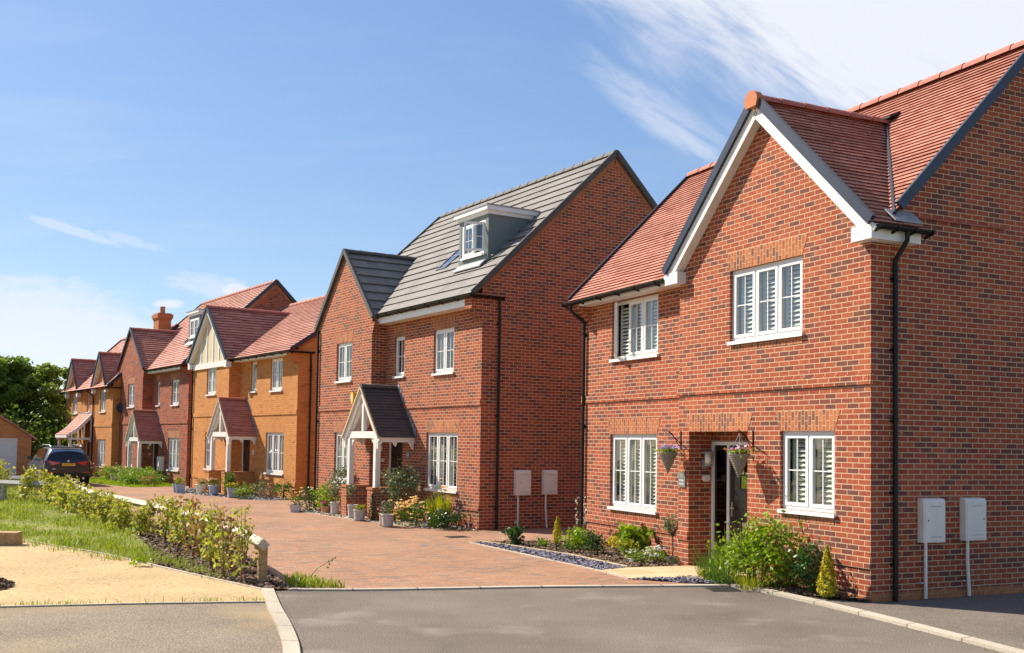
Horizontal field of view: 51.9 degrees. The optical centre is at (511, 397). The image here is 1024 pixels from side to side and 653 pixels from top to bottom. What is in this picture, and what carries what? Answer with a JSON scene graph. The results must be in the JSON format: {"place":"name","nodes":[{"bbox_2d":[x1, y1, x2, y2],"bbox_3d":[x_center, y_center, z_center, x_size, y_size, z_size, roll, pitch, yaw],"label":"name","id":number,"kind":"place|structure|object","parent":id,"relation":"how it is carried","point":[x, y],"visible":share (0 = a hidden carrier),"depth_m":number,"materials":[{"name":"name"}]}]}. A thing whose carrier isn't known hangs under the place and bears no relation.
{"place":"outdoors","nodes":[
{"label":"outdoors","id":0,"kind":"place"},
{"bbox_2d":[77,477,172,486],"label":"lawn grass","id":1,"kind":"structure","parent":0,"point":[99,480],"depth_m":46.33,"materials":[{"name":"green plant"}]},
{"bbox_2d":[0,541,263,605],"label":"gravel path","id":2,"kind":"structure","parent":0,"point":[152,588],"depth_m":15.01,"materials":[{"name":"beige gravel"}]},
{"bbox_2d":[0,531,22,545],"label":"timber sleeper","id":3,"kind":"object","parent":2,"relation":"on","point":[11,538],"visible":1,"depth_m":19.74,"materials":[{"name":"brown wood"}]},
{"bbox_2d":[0,596,264,605],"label":"edge grass","id":4,"kind":"structure","parent":2,"relation":"on","point":[253,599],"depth_m":13.03,"materials":[{"name":"green plant"}]},
{"bbox_2d":[23,540,261,589],"bbox_3d":[-13.198,2.830,22.383,25.239,0.030,1.853,-1,-3,35],"label":"path edging","id":5,"kind":"object","parent":2,"relation":"on","point":[226,581],"visible":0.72,"depth_m":16.15,"materials":[{"name":"beige concrete"}]},
{"bbox_2d":[0,603,282,652],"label":"footway","id":6,"kind":"structure","parent":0,"point":[206,628],"depth_m":11.35,"materials":[{"name":"concrete"}]},
{"bbox_2d":[0,601,264,607],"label":"path edging","id":7,"kind":"object","parent":6,"relation":"on","point":[131,603],"visible":0.88,"depth_m":13.02,"materials":[{"name":"concrete"}]},
{"bbox_2d":[112,517,291,588],"bbox_3d":[-8.888,3.001,24.795,1.652,0.001,23.589,2,-3,-27],"label":"mulch bed","id":8,"kind":"object","parent":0,"point":[253,584],"visible":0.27,"depth_m":16.84,"materials":[{"name":"brown wood"}]},
{"bbox_2d":[129,505,153,535],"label":"hedge sapling","id":9,"kind":"object","parent":8,"relation":"on","point":[142,521],"visible":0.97,"depth_m":21.90,"materials":[{"name":"green plant"}]},
{"bbox_2d":[125,498,160,531],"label":"hedge sapling","id":10,"kind":"object","parent":8,"relation":"on","point":[151,511],"visible":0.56,"depth_m":22.98,"materials":[{"name":"green plant"}]},
{"bbox_2d":[150,494,177,541],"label":"hedge sapling","id":11,"kind":"object","parent":8,"relation":"on","point":[166,522],"visible":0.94,"depth_m":20.50,"materials":[{"name":"green plant"}]},
{"bbox_2d":[158,495,185,538],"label":"hedge sapling","id":12,"kind":"object","parent":8,"relation":"on","point":[175,509],"visible":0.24,"depth_m":21.47,"materials":[{"name":"green plant"}]},
{"bbox_2d":[158,497,196,549],"bbox_3d":[-6.059,2.328,19.354,0.566,0.977,0.866,1,-3,5],"label":"hedge sapling","id":13,"kind":"object","parent":8,"relation":"on","point":[182,518],"visible":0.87,"depth_m":19.34,"materials":[{"name":"green plant"}]},
{"bbox_2d":[171,495,201,545],"bbox_3d":[-6.180,2.350,20.041,0.607,0.986,0.588,3,-3,-34],"label":"hedge sapling","id":14,"kind":"object","parent":8,"relation":"on","point":[192,501],"visible":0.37,"depth_m":20.04,"materials":[{"name":"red plant"}]},
{"bbox_2d":[183,513,206,556],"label":"hedge sapling","id":15,"kind":"object","parent":8,"relation":"on","point":[196,535],"visible":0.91,"depth_m":18.14,"materials":[{"name":"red plant"}]},
{"bbox_2d":[183,504,213,552],"bbox_3d":[-5.605,2.360,18.887,0.780,0.885,0.554,-1,-3,36],"label":"hedge sapling","id":16,"kind":"object","parent":8,"relation":"on","point":[203,520],"visible":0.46,"depth_m":18.88,"materials":[{"name":"green plant"}]},
{"bbox_2d":[197,515,225,566],"bbox_3d":[-4.790,2.289,16.819,0.413,0.870,0.528,0,-3,25],"label":"hedge sapling","id":17,"kind":"object","parent":8,"relation":"on","point":[207,555],"visible":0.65,"depth_m":16.79,"materials":[{"name":"green plant"}]},
{"bbox_2d":[198,498,228,561],"bbox_3d":[-4.949,2.223,17.598,0.505,1.064,0.548,-1,-3,33],"label":"hedge sapling","id":18,"kind":"object","parent":8,"relation":"on","point":[210,518],"visible":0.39,"depth_m":17.59,"materials":[{"name":"green plant"}]},
{"bbox_2d":[204,514,236,577],"bbox_3d":[-4.261,2.203,15.631,0.486,0.954,0.444,0,-3,10],"label":"hedge sapling","id":19,"kind":"object","parent":8,"relation":"on","point":[218,536],"visible":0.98,"depth_m":15.59,"materials":[{"name":"green plant"}]},
{"bbox_2d":[209,506,240,570],"bbox_3d":[-4.418,2.194,16.348,0.470,1.029,0.477,0,-3,27],"label":"hedge sapling","id":20,"kind":"object","parent":8,"relation":"on","point":[230,519],"visible":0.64,"depth_m":16.32,"materials":[{"name":"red plant"}]},
{"bbox_2d":[229,503,260,581],"bbox_3d":[-3.865,2.095,15.148,0.436,1.140,0.459,-1,-3,40],"label":"hedge sapling","id":21,"kind":"object","parent":8,"relation":"on","point":[239,540],"visible":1,"depth_m":15.14,"materials":[{"name":"green plant"}]},
{"bbox_2d":[33,476,729,587],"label":"driveway","id":22,"kind":"structure","parent":0,"point":[366,554],"depth_m":19.49,"materials":[{"name":"red brick"}]},
{"bbox_2d":[27,444,90,484],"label":"parked car","id":23,"kind":"object","parent":22,"relation":"on","point":[61,461],"visible":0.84,"depth_m":44.13,"materials":[{"name":"paint"}]},
{"bbox_2d":[179,487,294,499],"bbox_3d":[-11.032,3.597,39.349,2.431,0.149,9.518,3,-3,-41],"label":"slate chips","id":24,"kind":"object","parent":22,"relation":"on","point":[191,489],"visible":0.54,"depth_m":37.75,"materials":[{"name":"grey gravel"}]},
{"bbox_2d":[282,571,347,587],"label":"corner grass","id":25,"kind":"structure","parent":22,"relation":"on","point":[296,579],"depth_m":14.82,"materials":[{"name":"green plant"}]},
{"bbox_2d":[379,500,395,526],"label":"potted plant","id":26,"kind":"object","parent":22,"relation":"on","point":[387,519],"visible":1,"depth_m":25.24,"materials":[{"name":"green plant"}]},
{"bbox_2d":[469,542,630,578],"bbox_3d":[0.513,2.892,18.942,0.144,0.030,6.117,2,-3,-26],"label":"bed edging","id":27,"kind":"object","parent":22,"relation":"on","point":[554,560],"visible":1,"depth_m":18.41,"materials":[{"name":"concrete"}]},
{"bbox_2d":[474,541,626,569],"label":"slate chips","id":28,"kind":"object","parent":22,"relation":"on","point":[591,563],"visible":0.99,"depth_m":18.99,"materials":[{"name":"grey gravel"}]},
{"label":"gravel bed","id":29,"kind":"structure","parent":22,"relation":"on","visible":0},
{"bbox_2d":[291,483,324,509],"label":"rose bush","id":30,"kind":"object","parent":29,"relation":"on","point":[310,489],"visible":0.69,"depth_m":30.65,"materials":[{"name":"green plant"}]},
{"bbox_2d":[329,483,340,513],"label":"potted plant","id":31,"kind":"object","parent":29,"relation":"on","point":[335,505],"visible":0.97,"depth_m":29.30,"materials":[{"name":"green plant"}]},
{"bbox_2d":[300,507,477,530],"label":"gravel","id":32,"kind":"structure","parent":29,"relation":"on","point":[423,523],"depth_m":27.02,"materials":[{"name":"grey gravel"}]},
{"bbox_2d":[310,480,340,511],"bbox_3d":[-5.265,2.821,30.166,0.943,0.967,0.924,0,-3,15],"label":"leafy shrub","id":33,"kind":"object","parent":32,"relation":"on","point":[324,488],"visible":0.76,"depth_m":30.10,"materials":[{"name":"green plant"}]},
{"bbox_2d":[325,463,355,507],"bbox_3d":[-4.772,2.561,29.980,1.090,1.458,0.824,3,-3,-39],"label":"olive bush","id":34,"kind":"object","parent":32,"relation":"on","point":[341,476],"visible":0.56,"depth_m":29.86,"materials":[{"name":"green plant"}]},
{"bbox_2d":[378,459,425,520],"bbox_3d":[-2.784,2.384,27.084,1.238,1.620,1.519,0,-3,29],"label":"olive bush","id":35,"kind":"object","parent":32,"relation":"on","point":[410,481],"visible":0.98,"depth_m":26.96,"materials":[{"name":"green plant"}]},
{"bbox_2d":[425,493,452,527],"bbox_3d":[-1.743,2.707,25.358,0.812,0.849,0.732,1,-3,0],"label":"spurge","id":36,"kind":"object","parent":32,"relation":"on","point":[438,504],"visible":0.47,"depth_m":25.29,"materials":[{"name":"green plant"}]},
{"bbox_2d":[390,495,431,525],"bbox_3d":[-2.328,2.771,25.727,1.322,0.743,1.163,-1,-3,41],"label":"rose bush","id":37,"kind":"object","parent":29,"relation":"on","point":[419,509],"visible":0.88,"depth_m":25.56,"materials":[{"name":"orange plant"}]},
{"bbox_2d":[419,505,473,529],"bbox_3d":[-1.528,2.852,24.989,1.267,0.569,1.317,1,-3,2],"label":"dense shrub","id":38,"kind":"object","parent":29,"relation":"on","point":[452,518],"visible":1,"depth_m":24.83,"materials":[{"name":"green plant"}]},
{"bbox_2d":[0,487,850,600],"bbox_3d":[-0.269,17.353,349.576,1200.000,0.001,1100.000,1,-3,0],"label":"ground","id":39,"kind":"structure","parent":0,"point":[48,512],"depth_m":23.84,"materials":[{"name":"green plant"}]},
{"bbox_2d":[0,459,15,496],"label":"hedge sapling","id":40,"kind":"object","parent":39,"relation":"on","point":[3,473],"visible":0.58,"depth_m":34.47,"materials":[{"name":"green plant"}]},
{"bbox_2d":[0,402,36,439],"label":"hedge shrub","id":41,"kind":"object","parent":39,"relation":"on","point":[12,417],"visible":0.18,"depth_m":59.04,"materials":[{"name":"green plant"}]},
{"bbox_2d":[0,415,38,475],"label":"garage","id":42,"kind":"structure","parent":39,"relation":"on","point":[16,449],"depth_m":51.13,"materials":[{"name":"orange brick"}]},
{"bbox_2d":[0,438,16,475],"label":"garage door","id":43,"kind":"structure","parent":42,"relation":"in","point":[8,446],"depth_m":51.05,"materials":[{"name":"white metal"}]},
{"bbox_2d":[0,355,45,425],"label":"deciduous tree","id":44,"kind":"object","parent":39,"relation":"on","point":[18,364],"visible":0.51,"depth_m":61.74,"materials":[{"name":"green plant"}]},
{"bbox_2d":[13,464,44,500],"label":"hedge sapling","id":45,"kind":"object","parent":39,"relation":"on","point":[30,471],"visible":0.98,"depth_m":32.83,"materials":[{"name":"green plant"}]},
{"bbox_2d":[0,480,58,502],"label":"knee rail fence","id":46,"kind":"object","parent":39,"relation":"on","point":[4,484],"visible":0.53,"depth_m":33.24,"materials":[{"name":"beige wood"}]},
{"bbox_2d":[0,362,65,441],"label":"deciduous tree","id":47,"kind":"object","parent":39,"relation":"on","point":[44,379],"visible":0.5,"depth_m":62.30,"materials":[{"name":"green plant"}]},
{"bbox_2d":[39,475,60,502],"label":"hedge sapling","id":48,"kind":"object","parent":39,"relation":"on","point":[46,489],"visible":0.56,"depth_m":32.12,"materials":[{"name":"green plant"}]},
{"bbox_2d":[17,410,88,459],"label":"hedge shrub","id":49,"kind":"object","parent":39,"relation":"on","point":[41,432],"visible":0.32,"depth_m":58.74,"materials":[{"name":"green plant"}]},
{"bbox_2d":[45,484,75,509],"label":"hedge sapling","id":50,"kind":"object","parent":39,"relation":"on","point":[63,495],"visible":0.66,"depth_m":29.11,"materials":[{"name":"green plant"}]},
{"bbox_2d":[60,487,95,513],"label":"hedge sapling","id":51,"kind":"object","parent":39,"relation":"on","point":[70,493],"visible":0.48,"depth_m":27.74,"materials":[{"name":"green plant"}]},
{"bbox_2d":[68,489,102,517],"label":"hedge sapling","id":52,"kind":"object","parent":39,"relation":"on","point":[88,502],"visible":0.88,"depth_m":26.28,"materials":[{"name":"green plant"}]},
{"bbox_2d":[88,491,114,523],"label":"hedge sapling","id":53,"kind":"object","parent":39,"relation":"on","point":[107,500],"visible":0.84,"depth_m":24.95,"materials":[{"name":"green plant"}]},
{"bbox_2d":[0,487,230,578],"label":"meadow grass","id":54,"kind":"structure","parent":39,"relation":"on","point":[71,539],"depth_m":22.15,"materials":[{"name":"green plant"}]},
{"bbox_2d":[55,324,179,476],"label":"brick house","id":55,"kind":"structure","parent":39,"relation":"on","point":[91,389],"depth_m":55.46,"materials":[{"name":"orange brick"}]},
{"bbox_2d":[95,433,105,468],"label":"window","id":56,"kind":"structure","parent":55,"relation":"in","point":[101,437],"depth_m":54.66,"materials":[{"name":"white plastic"}]},
{"bbox_2d":[102,498,135,528],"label":"hedge sapling","id":57,"kind":"object","parent":39,"relation":"on","point":[121,519],"visible":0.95,"depth_m":23.49,"materials":[{"name":"green plant"}]},
{"bbox_2d":[75,484,269,581],"bbox_3d":[-9.050,2.747,24.906,0.637,0.745,22.563,2,-3,-30],"label":"knee rail fence","id":58,"kind":"object","parent":39,"relation":"on","point":[261,544],"visible":0.16,"depth_m":15.89,"materials":[{"name":"beige wood"}]},
{"bbox_2d":[116,279,296,485],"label":"brick house","id":59,"kind":"structure","parent":39,"relation":"on","point":[155,417],"depth_m":48.96,"materials":[{"name":"red brick"}]},
{"bbox_2d":[126,377,134,409],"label":"window","id":60,"kind":"structure","parent":59,"relation":"in","point":[131,381],"depth_m":51.56,"materials":[{"name":"white plastic"}]},
{"bbox_2d":[166,431,179,473],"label":"window","id":61,"kind":"structure","parent":59,"relation":"in","point":[173,436],"depth_m":47.21,"materials":[{"name":"white plastic"}]},
{"bbox_2d":[170,372,179,408],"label":"window","id":62,"kind":"structure","parent":59,"relation":"in","point":[175,376],"depth_m":47.19,"materials":[{"name":"white plastic"}]},
{"bbox_2d":[186,295,325,499],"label":"brick house","id":63,"kind":"structure","parent":39,"relation":"on","point":[253,400],"depth_m":39.71,"materials":[{"name":"orange brick"}]},
{"bbox_2d":[205,368,215,395],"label":"window","id":64,"kind":"structure","parent":63,"relation":"in","point":[211,391],"depth_m":42.33,"materials":[{"name":"white plastic"}]},
{"bbox_2d":[242,440,249,470],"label":"door","id":65,"kind":"structure","parent":63,"relation":"in","point":[246,443],"depth_m":40.39,"materials":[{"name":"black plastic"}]},
{"bbox_2d":[263,424,284,477],"bbox_3d":[-8.486,1.923,37.892,0.268,1.920,1.910,3,-3,-35],"label":"window","id":66,"kind":"structure","parent":63,"relation":"in","point":[275,432],"depth_m":38.02,"materials":[{"name":"white plastic"}]},
{"bbox_2d":[269,358,282,394],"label":"window","id":67,"kind":"structure","parent":63,"relation":"in","point":[275,391],"depth_m":38.02,"materials":[{"name":"white plastic"}]},
{"bbox_2d":[262,588,299,652],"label":"kerb","id":68,"kind":"structure","parent":39,"relation":"on","point":[287,633],"depth_m":11.67,"materials":[{"name":"concrete"}]},
{"bbox_2d":[313,150,656,529],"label":"brick house","id":69,"kind":"structure","parent":39,"relation":"on","point":[449,347],"depth_m":26.72,"materials":[{"name":"red brick"}]},
{"bbox_2d":[333,422,347,485],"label":"window","id":70,"kind":"structure","parent":69,"relation":"in","point":[338,426],"depth_m":31.09,"materials":[{"name":"white plastic"}]},
{"bbox_2d":[334,331,353,386],"bbox_3d":[-4.856,-1.115,30.978,0.295,1.580,1.370,2,-3,-32],"label":"window","id":71,"kind":"structure","parent":69,"relation":"in","point":[342,338],"depth_m":30.99,"materials":[{"name":"white plastic"}]},
{"bbox_2d":[389,442,402,486],"bbox_3d":[-3.152,2.218,28.879,0.107,2.130,1.000,2,-3,-32],"label":"door","id":72,"kind":"structure","parent":69,"relation":"in","point":[395,452],"depth_m":29.05,"materials":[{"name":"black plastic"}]},
{"bbox_2d":[392,324,406,381],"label":"window","id":73,"kind":"structure","parent":69,"relation":"in","point":[400,330],"depth_m":28.95,"materials":[{"name":"white plastic"}]},
{"bbox_2d":[423,420,459,497],"bbox_3d":[-1.720,1.535,26.594,0.268,1.900,1.910,2,-3,-32],"label":"window","id":74,"kind":"structure","parent":69,"relation":"in","point":[441,429],"depth_m":26.68,"materials":[{"name":"white plastic"}]},
{"bbox_2d":[431,314,456,379],"bbox_3d":[-1.653,-1.252,26.708,0.295,1.580,1.330,2,-3,-32],"label":"window","id":75,"kind":"structure","parent":69,"relation":"in","point":[447,322],"depth_m":26.71,"materials":[{"name":"white plastic"}]},
{"bbox_2d":[287,584,729,590],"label":"kerb","id":76,"kind":"structure","parent":39,"relation":"on","point":[502,587],"depth_m":15.02,"materials":[{"name":"concrete"}]},
{"bbox_2d":[561,40,1023,602],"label":"brick house","id":77,"kind":"structure","parent":39,"relation":"on","point":[819,310],"depth_m":15.55,"materials":[{"name":"red brick"}]},
{"bbox_2d":[607,418,659,519],"bbox_3d":[2.430,1.382,20.691,0.261,1.920,1.990,2,-3,-25],"label":"window","id":78,"kind":"structure","parent":77,"relation":"in","point":[643,431],"depth_m":20.77,"materials":[{"name":"white plastic"}]},
{"bbox_2d":[609,294,658,362],"bbox_3d":[2.411,-1.349,20.748,0.425,1.220,1.790,2,-3,-25],"label":"window","id":79,"kind":"structure","parent":77,"relation":"in","point":[647,349],"depth_m":20.86,"materials":[{"name":"white plastic"}]},
{"bbox_2d":[652,434,682,472],"bbox_3d":[2.696,0.972,18.235,0.528,0.692,0.497,1,-3,0],"label":"hanging basket","id":80,"kind":"object","parent":77,"relation":"hanging from","point":[668,455],"visible":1,"depth_m":18.17,"materials":[{"name":"wicker"}]},
{"bbox_2d":[711,442,747,569],"bbox_3d":[3.793,1.836,17.608,0.106,2.185,1.560,2,-3,-25],"label":"door","id":81,"kind":"structure","parent":77,"relation":"in","point":[728,491],"depth_m":17.97,"materials":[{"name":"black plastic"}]},
{"bbox_2d":[723,433,760,476],"bbox_3d":[3.575,0.906,16.405,0.498,0.692,0.444,2,-3,-18],"label":"hanging basket","id":82,"kind":"object","parent":77,"relation":"hanging from","point":[739,461],"visible":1,"depth_m":16.35,"materials":[{"name":"wicker"}]},
{"bbox_2d":[725,233,807,351],"bbox_3d":[4.006,-1.582,16.457,0.261,1.620,2.010,2,-3,-25],"label":"window","id":83,"kind":"structure","parent":77,"relation":"in","point":[793,246],"depth_m":16.46,"materials":[{"name":"white plastic"}]},
{"bbox_2d":[775,409,839,524],"bbox_3d":[4.380,1.008,15.450,0.261,1.630,1.420,2,-3,-25],"label":"window","id":84,"kind":"structure","parent":77,"relation":"in","point":[810,425],"depth_m":15.44,"materials":[{"name":"white plastic"}]},
{"bbox_2d":[0,0,1023,413],"label":"sky","id":85,"kind":"structure","parent":0,"point":[178,156],"materials":[{"name":"blue"}]},
{"bbox_2d":[482,539,680,566],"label":"bark chips","id":86,"kind":"object","parent":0,"point":[600,556],"visible":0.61,"depth_m":19.79,"materials":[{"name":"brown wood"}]},
{"bbox_2d":[501,522,524,544],"bbox_3d":[0.051,2.760,21.272,0.481,0.503,0.474,0,-3,27],"label":"laurel","id":87,"kind":"object","parent":86,"relation":"on","point":[514,533],"visible":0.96,"depth_m":21.23,"materials":[{"name":"green plant"}]},
{"bbox_2d":[557,524,586,549],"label":"round shrub","id":88,"kind":"object","parent":86,"relation":"on","point":[576,540],"visible":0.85,"depth_m":20.48,"materials":[{"name":"green plant"}]},
{"bbox_2d":[578,529,607,554],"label":"round shrub","id":89,"kind":"object","parent":86,"relation":"on","point":[591,539],"visible":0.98,"depth_m":19.78,"materials":[{"name":"green plant"}]},
{"bbox_2d":[615,537,640,555],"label":"lime shrub","id":90,"kind":"object","parent":86,"relation":"on","point":[624,542],"visible":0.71,"depth_m":19.22,"materials":[{"name":"green plant"}]},
{"bbox_2d":[614,521,653,554],"bbox_3d":[2.296,2.667,19.713,0.775,0.667,0.683,0,-3,17],"label":"broad leaf shrub","id":91,"kind":"object","parent":86,"relation":"on","point":[634,533],"visible":0.76,"depth_m":19.61,"materials":[{"name":"green plant"}]},
{"bbox_2d":[625,546,655,562],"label":"white flower","id":92,"kind":"object","parent":86,"relation":"on","point":[644,554],"visible":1,"depth_m":18.42,"materials":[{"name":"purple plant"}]},
{"bbox_2d":[658,513,677,560],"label":"standard tree","id":93,"kind":"object","parent":86,"relation":"on","point":[672,530],"visible":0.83,"depth_m":18.71,"materials":[{"name":"green plant"}]},
{"bbox_2d":[275,587,1001,652],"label":"road","id":94,"kind":"structure","parent":0,"point":[533,625],"depth_m":12.15,"materials":[{"name":"grey asphalt"}]},
{"bbox_2d":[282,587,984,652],"bbox_3d":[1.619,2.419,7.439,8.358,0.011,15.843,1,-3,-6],"label":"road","id":95,"kind":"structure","parent":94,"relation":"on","point":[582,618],"depth_m":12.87,"materials":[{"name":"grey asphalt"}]},
{"bbox_2d":[730,583,1023,652],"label":"kerb","id":96,"kind":"structure","parent":94,"relation":"on","point":[1002,648],"depth_m":12.49,"materials":[{"name":"concrete"}]},
{"bbox_2d":[603,565,746,577],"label":"garden path","id":97,"kind":"structure","parent":0,"point":[651,572],"depth_m":17.13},
{"bbox_2d":[687,543,721,574],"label":"ornamental grass","id":98,"kind":"object","parent":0,"point":[702,560],"depth_m":16.66,"materials":[{"name":"green plant"}]},
{"bbox_2d":[810,593,1023,649],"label":"footway","id":99,"kind":"structure","parent":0,"point":[997,618],"depth_m":13.35,"materials":[{"name":"concrete"}]},
{"label":"lawn","id":100,"kind":"structure","parent":0,"visible":0},
{"bbox_2d":[113,466,168,484],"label":"bush","id":101,"kind":"object","parent":100,"relation":"on","point":[133,477],"visible":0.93,"depth_m":45.75,"materials":[{"name":"green plant"}]},
{"label":"mulch bed","id":102,"kind":"structure","parent":0,"visible":0},
{"bbox_2d":[697,552,749,584],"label":"ornamental grass","id":103,"kind":"object","parent":102,"relation":"on","point":[715,576],"depth_m":15.79,"materials":[{"name":"green plant"}]},
{"bbox_2d":[730,568,778,590],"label":"ornamental grass","id":104,"kind":"object","parent":102,"relation":"on","point":[747,580],"depth_m":15.18,"materials":[{"name":"green plant"}]},
{"bbox_2d":[706,506,811,587],"bbox_3d":[3.705,2.208,15.560,1.408,1.214,1.698,2,-3,-25],"label":"leafy shrub","id":105,"kind":"object","parent":102,"relation":"on","point":[756,550],"visible":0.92,"depth_m":15.37,"materials":[{"name":"green plant"}]},
{"bbox_2d":[687,575,868,601],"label":"bark chips","id":106,"kind":"object","parent":102,"relation":"on","point":[791,589],"visible":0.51,"depth_m":14.98,"materials":[{"name":"brown wood"}]},
{"bbox_2d":[777,536,823,594],"bbox_3d":[4.128,2.366,14.868,0.664,0.816,0.645,2,-3,-29],"label":"dark shrub","id":107,"kind":"object","parent":102,"relation":"on","point":[800,569],"visible":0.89,"depth_m":14.78,"materials":[{"name":"green plant"}]},
{"bbox_2d":[816,545,838,598],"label":"dwarf conifer","id":108,"kind":"object","parent":102,"relation":"on","point":[826,573],"visible":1,"depth_m":14.38,"materials":[{"name":"yellow plant"}]},
{"label":"slate bed","id":109,"kind":"structure","parent":0,"visible":0},
{"bbox_2d":[631,575,725,583],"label":"slate chips","id":110,"kind":"object","parent":109,"relation":"on","point":[689,579],"visible":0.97,"depth_m":16.05,"materials":[{"name":"grey gravel"}]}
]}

